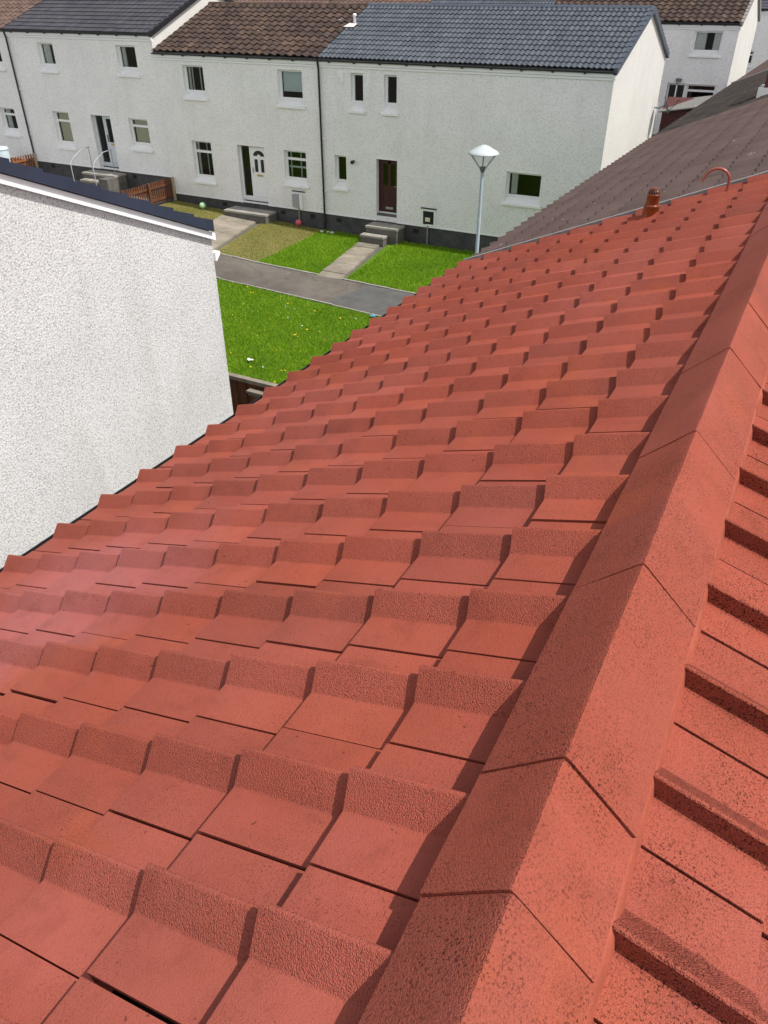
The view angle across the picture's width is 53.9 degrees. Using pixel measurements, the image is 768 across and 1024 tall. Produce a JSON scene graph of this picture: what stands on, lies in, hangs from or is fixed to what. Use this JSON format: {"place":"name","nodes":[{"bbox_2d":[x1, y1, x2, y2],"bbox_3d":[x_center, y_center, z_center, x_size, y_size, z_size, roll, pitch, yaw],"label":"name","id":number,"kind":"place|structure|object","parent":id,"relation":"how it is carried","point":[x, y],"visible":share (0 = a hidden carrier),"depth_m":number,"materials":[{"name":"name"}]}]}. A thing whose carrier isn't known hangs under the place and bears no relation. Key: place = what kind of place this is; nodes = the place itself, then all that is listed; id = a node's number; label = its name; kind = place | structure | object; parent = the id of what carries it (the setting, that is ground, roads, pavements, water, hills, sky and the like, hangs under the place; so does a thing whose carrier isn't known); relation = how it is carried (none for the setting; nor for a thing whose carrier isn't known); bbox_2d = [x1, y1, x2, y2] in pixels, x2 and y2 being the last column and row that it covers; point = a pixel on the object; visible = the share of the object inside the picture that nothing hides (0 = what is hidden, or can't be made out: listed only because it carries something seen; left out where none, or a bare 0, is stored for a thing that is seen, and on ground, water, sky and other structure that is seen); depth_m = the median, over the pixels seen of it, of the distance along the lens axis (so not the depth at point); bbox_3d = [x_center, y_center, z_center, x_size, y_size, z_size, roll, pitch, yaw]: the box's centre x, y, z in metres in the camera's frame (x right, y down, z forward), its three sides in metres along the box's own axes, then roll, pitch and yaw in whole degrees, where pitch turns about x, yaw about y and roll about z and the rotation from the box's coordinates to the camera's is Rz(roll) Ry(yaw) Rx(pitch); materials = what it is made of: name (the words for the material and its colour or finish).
{"place":"outdoors","nodes":[
{"label":"outdoors","id":0,"kind":"place"},
{"bbox_2d":[0,146,10,161],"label":"water butt","id":1,"kind":"object","parent":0,"point":[4,151],"visible":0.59,"depth_m":33.91,"materials":[{"name":"white plastic"}]},
{"bbox_2d":[0,157,232,568],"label":"gable house","id":2,"kind":"structure","parent":0,"point":[114,376],"depth_m":7.66,"materials":[{"name":"white paint"}]},
{"bbox_2d":[160,200,224,219],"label":"dry lawn","id":3,"kind":"structure","parent":0,"point":[198,208],"depth_m":31.20,"materials":[{"name":"plant"}]},
{"bbox_2d":[199,202,205,208],"bbox_3d":[-7.503,-12.677,31.233,0.260,0.260,0.257,17,38,23],"label":"ball","id":4,"kind":"object","parent":3,"relation":"on","point":[202,205],"visible":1,"depth_m":31.15,"materials":[{"name":"green plastic"}]},
{"bbox_2d":[210,214,255,249],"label":"garden path","id":5,"kind":"structure","parent":0,"point":[227,228],"depth_m":29.17,"materials":[{"name":"concrete"}]},
{"bbox_2d":[151,2,367,227],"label":"terraced house","id":6,"kind":"structure","parent":0,"point":[240,107],"depth_m":29.14,"materials":[{"name":"white paint"}]},
{"bbox_2d":[181,64,207,100],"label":"window","id":7,"kind":"structure","parent":6,"relation":"in","point":[193,75],"depth_m":29.44,"materials":[{"name":"white plastic"}]},
{"bbox_2d":[191,139,216,185],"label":"window","id":8,"kind":"structure","parent":6,"relation":"in","point":[201,150],"depth_m":31.18,"materials":[{"name":"white plastic"}]},
{"bbox_2d":[250,146,267,196],"bbox_3d":[-4.915,-13.458,29.940,0.750,1.820,0.099,17,38,23],"label":"door","id":9,"kind":"structure","parent":6,"relation":"in","point":[257,153],"depth_m":29.95,"materials":[{"name":"white plastic"}]},
{"bbox_2d":[276,68,304,109],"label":"window","id":10,"kind":"structure","parent":6,"relation":"in","point":[289,81],"depth_m":27.61,"materials":[{"name":"white plastic"}]},
{"bbox_2d":[283,149,308,188],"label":"window","id":11,"kind":"structure","parent":6,"relation":"in","point":[295,161],"depth_m":29.27,"materials":[{"name":"white plastic"}]},
{"bbox_2d":[217,220,321,261],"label":"dry lawn","id":12,"kind":"structure","parent":0,"point":[287,244],"depth_m":28.24,"materials":[{"name":"plant"}]},
{"bbox_2d":[295,219,301,225],"bbox_3d":[-3.370,-11.408,29.776,0.250,0.250,0.247,17,38,23],"label":"ball","id":13,"kind":"object","parent":12,"relation":"on","point":[298,222],"visible":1,"depth_m":29.69,"materials":[{"name":"red plastic"}]},
{"bbox_2d":[216,277,381,383],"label":"lawn","id":14,"kind":"structure","parent":0,"point":[293,355],"depth_m":20.79,"materials":[{"name":"plant"}]},
{"bbox_2d":[468,145,498,253],"bbox_3d":[2.058,-5.393,16.982,0.643,5.214,0.644,17,38,23],"label":"street lamp","id":15,"kind":"object","parent":14,"relation":"on","point":[483,151],"visible":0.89,"depth_m":15.72,"materials":[{"name":"white metal"}]},
{"bbox_2d":[259,229,360,273],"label":"lawn","id":16,"kind":"structure","parent":0,"point":[311,251],"depth_m":27.12,"materials":[{"name":"plant"}]},
{"bbox_2d":[214,254,411,314],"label":"path","id":17,"kind":"structure","parent":0,"point":[312,286],"depth_m":24.41,"materials":[{"name":"grey concrete"}]},
{"bbox_2d":[328,285,413,314],"bbox_3d":[2.451,-5.535,21.587,8.384,0.001,2.291,20,40,27],"label":"path patch","id":18,"kind":"object","parent":17,"relation":"on","point":[376,300],"visible":0.24,"depth_m":22.90,"materials":[{"name":"grey concrete"}]},
{"bbox_2d":[16,0,625,277],"bbox_3d":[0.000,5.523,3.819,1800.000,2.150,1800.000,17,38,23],"label":"ground","id":19,"kind":"structure","parent":0,"point":[362,263],"depth_m":27.80,"materials":[{"name":"grey concrete"}]},
{"bbox_2d":[10,153,38,167],"bbox_3d":[-16.418,-15.795,34.602,0.150,1.020,1.320,17,38,23],"label":"picket fence","id":20,"kind":"object","parent":19,"relation":"on","point":[12,159],"visible":0.56,"depth_m":34.62,"materials":[{"name":"orange wood"}]},
{"bbox_2d":[0,0,125,166],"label":"terraced house","id":21,"kind":"structure","parent":19,"relation":"on","point":[14,138],"depth_m":33.97,"materials":[{"name":"white paint"}]},
{"bbox_2d":[0,51,5,70],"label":"window","id":22,"kind":"structure","parent":21,"relation":"in","point":[2,68],"depth_m":33.22,"materials":[{"name":"white plastic"}]},
{"bbox_2d":[0,107,21,137],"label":"window","id":23,"kind":"structure","parent":21,"relation":"in","point":[8,116],"depth_m":34.85,"materials":[{"name":"white plastic"}]},
{"bbox_2d":[80,169,128,192],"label":"doorsteps","id":24,"kind":"object","parent":19,"relation":"on","point":[112,181],"visible":0.54,"depth_m":32.73,"materials":[{"name":"concrete"}]},
{"bbox_2d":[70,147,92,180],"bbox_3d":[-13.098,-14.955,32.793,0.034,1.497,1.218,17,38,23],"label":"handrail","id":25,"kind":"object","parent":24,"relation":"on","point":[76,154],"visible":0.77,"depth_m":32.51,"materials":[{"name":"metal"}]},
{"bbox_2d":[92,149,114,184],"bbox_3d":[-11.950,-14.607,32.290,0.034,1.497,1.218,17,38,23],"label":"handrail","id":26,"kind":"object","parent":24,"relation":"on","point":[98,157],"visible":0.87,"depth_m":32.04,"materials":[{"name":"metal"}]},
{"bbox_2d":[75,180,172,204],"bbox_3d":[-13.561,-13.486,32.171,7.950,0.366,4.428,17,38,23],"label":"gravel bed","id":27,"kind":"object","parent":19,"relation":"on","point":[139,197],"visible":0.02,"depth_m":32.42,"materials":[{"name":"brown gravel"}]},
{"bbox_2d":[1,0,262,199],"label":"terraced house","id":28,"kind":"structure","parent":19,"relation":"on","point":[85,73],"depth_m":31.74,"materials":[{"name":"white paint"}]},
{"bbox_2d":[36,42,58,73],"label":"window","id":29,"kind":"structure","parent":28,"relation":"in","point":[46,54],"depth_m":32.01,"materials":[{"name":"white plastic"}]},
{"bbox_2d":[51,110,76,150],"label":"window","id":30,"kind":"structure","parent":28,"relation":"in","point":[61,119],"depth_m":33.59,"materials":[{"name":"white plastic"}]},
{"bbox_2d":[104,116,117,162],"bbox_3d":[-11.721,-16.060,32.621,0.530,1.810,0.060,17,38,23],"label":"door","id":31,"kind":"structure","parent":28,"relation":"in","point":[111,144],"depth_m":32.78,"materials":[{"name":"white plastic"}]},
{"bbox_2d":[114,44,140,77],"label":"window","id":32,"kind":"structure","parent":28,"relation":"in","point":[125,53],"depth_m":30.35,"materials":[{"name":"white plastic"}]},
{"bbox_2d":[127,117,152,152],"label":"window","id":33,"kind":"structure","parent":28,"relation":"in","point":[138,127],"depth_m":31.75,"materials":[{"name":"white plastic"}]},
{"bbox_2d":[120,177,176,204],"bbox_3d":[-9.626,-12.928,31.011,0.150,1.050,3.020,17,38,23],"label":"picket fence","id":34,"kind":"object","parent":19,"relation":"on","point":[171,182],"visible":0.72,"depth_m":31.30,"materials":[{"name":"brown wood"}]},
{"bbox_2d":[153,0,330,42],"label":"terraced house","id":35,"kind":"structure","parent":19,"relation":"on","point":[310,1],"depth_m":44.19,"materials":[{"name":"white paint"}]},
{"bbox_2d":[224,206,276,223],"bbox_3d":[-5.385,-11.941,30.497,2.040,0.450,0.795,17,38,23],"label":"doorstep","id":36,"kind":"object","parent":19,"relation":"on","point":[261,216],"visible":0.86,"depth_m":30.22,"materials":[{"name":"concrete"}]},
{"bbox_2d":[228,372,277,413],"bbox_3d":[-1.104,-1.200,13.726,5.985,1.920,0.230,17,38,23],"label":"garden fence","id":37,"kind":"object","parent":19,"relation":"on","point":[246,390],"visible":0.06,"depth_m":13.96,"materials":[{"name":"brown wood"}]},
{"bbox_2d":[220,253,317,274],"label":"path kerb","id":38,"kind":"structure","parent":19,"relation":"on","point":[270,264],"depth_m":25.70,"materials":[{"name":"grey concrete"}]},
{"bbox_2d":[216,276,380,316],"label":"path kerb","id":39,"kind":"structure","parent":19,"relation":"on","point":[309,299],"depth_m":22.99,"materials":[{"name":"grey concrete"}]},
{"bbox_2d":[342,278,415,293],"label":"path kerb","id":40,"kind":"structure","parent":19,"relation":"on","point":[376,285],"depth_m":23.91,"materials":[{"name":"grey concrete"}]},
{"bbox_2d":[327,0,431,43],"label":"terraced house","id":41,"kind":"structure","parent":19,"relation":"on","point":[380,1],"depth_m":41.84,"materials":[{"name":"white paint"}]},
{"bbox_2d":[360,222,404,246],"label":"doorsteps","id":42,"kind":"object","parent":19,"relation":"on","point":[380,234],"visible":0.95,"depth_m":27.86,"materials":[{"name":"concrete"}]},
{"bbox_2d":[315,3,669,251],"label":"terraced house","id":43,"kind":"structure","parent":19,"relation":"on","point":[550,103],"depth_m":25.54,"materials":[{"name":"white paint"}]},
{"bbox_2d":[333,154,348,191],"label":"window","id":44,"kind":"structure","parent":43,"relation":"in","point":[340,161],"depth_m":28.42,"materials":[{"name":"white plastic"}]},
{"bbox_2d":[344,13,356,26],"bbox_3d":[-1.180,-17.756,27.253,0.440,0.404,0.426,17,38,23],"label":"roof vent","id":45,"kind":"object","parent":43,"relation":"on","point":[353,24],"visible":1,"depth_m":27.27,"materials":[{"name":"white paint"}]},
{"bbox_2d":[348,72,364,113],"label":"window","id":46,"kind":"structure","parent":43,"relation":"in","point":[356,78],"depth_m":26.61,"materials":[{"name":"white plastic"}]},
{"bbox_2d":[379,160,396,214],"bbox_3d":[0.183,-11.909,27.726,0.830,1.810,0.110,17,38,23],"label":"door","id":47,"kind":"structure","parent":43,"relation":"in","point":[388,192],"depth_m":27.84,"materials":[{"name":"red paint"}]},
{"bbox_2d":[381,74,397,116],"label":"window","id":48,"kind":"structure","parent":43,"relation":"in","point":[389,80],"depth_m":26.13,"materials":[{"name":"white plastic"}]},
{"bbox_2d":[501,171,542,209],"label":"window","id":49,"kind":"structure","parent":43,"relation":"in","point":[522,189],"depth_m":25.70,"materials":[{"name":"white plastic"}]},
{"bbox_2d":[654,97,679,113],"bbox_3d":[10.567,-15.215,28.231,0.547,0.612,0.705,-19,39,-26],"label":"satellite dish","id":50,"kind":"object","parent":43,"relation":"attached to","point":[666,105],"visible":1,"depth_m":28.13,"materials":[{"name":"grey metal"}]},
{"bbox_2d":[430,0,555,48],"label":"terraced house","id":51,"kind":"structure","parent":19,"relation":"on","point":[496,1],"depth_m":39.27,"materials":[{"name":"white paint"}]},
{"bbox_2d":[651,103,657,135],"bbox_3d":[11.682,-17.011,33.697,0.630,2.250,0.080,17,38,23],"label":"washing post","id":52,"kind":"object","parent":19,"relation":"on","point":[654,120],"visible":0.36,"depth_m":33.31,"materials":[{"name":"white metal"}]},
{"bbox_2d":[659,95,713,131],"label":"shed","id":53,"kind":"structure","parent":19,"relation":"on","point":[681,107],"depth_m":33.00,"materials":[{"name":"brown wood"}]},
{"bbox_2d":[731,60,767,83],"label":"terraced house","id":54,"kind":"structure","parent":19,"relation":"on","point":[761,68],"depth_m":25.97,"materials":[{"name":"brown tile"}]},
{"bbox_2d":[318,242,378,279],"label":"garden path","id":55,"kind":"structure","parent":0,"point":[348,262],"depth_m":26.07,"materials":[{"name":"concrete"}]},
{"bbox_2d":[0,171,767,1023],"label":"terraced house","id":56,"kind":"structure","parent":0,"point":[404,661],"depth_m":1.95,"materials":[{"name":"red tile"}]},
{"bbox_2d":[642,187,660,217],"bbox_3d":[2.416,-2.747,6.827,0.260,0.352,0.260,17,38,23],"label":"vent pipe","id":57,"kind":"object","parent":56,"relation":"on","point":[651,206],"visible":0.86,"depth_m":6.76,"materials":[{"name":"ceramic"}]},
{"bbox_2d":[701,167,730,191],"bbox_3d":[2.877,-2.843,6.575,0.241,0.297,0.027,11,36,16],"label":"hooked pipe","id":58,"kind":"object","parent":56,"relation":"on","point":[721,169],"visible":0.87,"depth_m":6.51,"materials":[{"name":"red metal"}]},
{"bbox_2d":[345,241,479,292],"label":"lawn","id":59,"kind":"structure","parent":0,"point":[385,248],"depth_m":25.84,"materials":[{"name":"plant"}]},
{"bbox_2d":[472,97,767,255],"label":"terraced house","id":60,"kind":"structure","parent":0,"point":[676,162],"depth_m":9.52,"materials":[{"name":"brown tile"}]},
{"bbox_2d":[554,0,760,135],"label":"terraced house","id":61,"kind":"structure","parent":0,"point":[709,43],"depth_m":35.27,"materials":[{"name":"white paint"}]},
{"bbox_2d":[664,83,693,102],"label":"door","id":62,"kind":"structure","parent":61,"relation":"in","point":[673,89],"depth_m":37.00,"materials":[{"name":"white plastic"}]},
{"bbox_2d":[679,83,716,97],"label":"window","id":63,"kind":"structure","parent":61,"relation":"in","point":[699,90],"depth_m":36.72,"materials":[{"name":"white plastic"}]},
{"bbox_2d":[688,30,723,57],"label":"window","id":64,"kind":"structure","parent":61,"relation":"in","point":[706,43],"depth_m":34.95,"materials":[{"name":"white plastic"}]},
{"bbox_2d":[654,71,767,134],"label":"terraced house","id":65,"kind":"structure","parent":0,"point":[736,94],"depth_m":17.49,"materials":[{"name":"tile"}]},
{"bbox_2d":[756,74,767,97],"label":"roof vent","id":66,"kind":"object","parent":65,"relation":"on","point":[762,89],"visible":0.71,"depth_m":15.02,"materials":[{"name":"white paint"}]},
{"bbox_2d":[745,0,767,73],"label":"terraced house","id":67,"kind":"structure","parent":0,"point":[758,53],"depth_m":45.59,"materials":[{"name":"white paint"}]},
{"bbox_2d":[747,50,754,67],"bbox_3d":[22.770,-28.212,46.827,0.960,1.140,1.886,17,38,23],"label":"window","id":68,"kind":"structure","parent":67,"relation":"in","point":[752,51],"depth_m":46.39,"materials":[{"name":"white plastic"}]}
]}

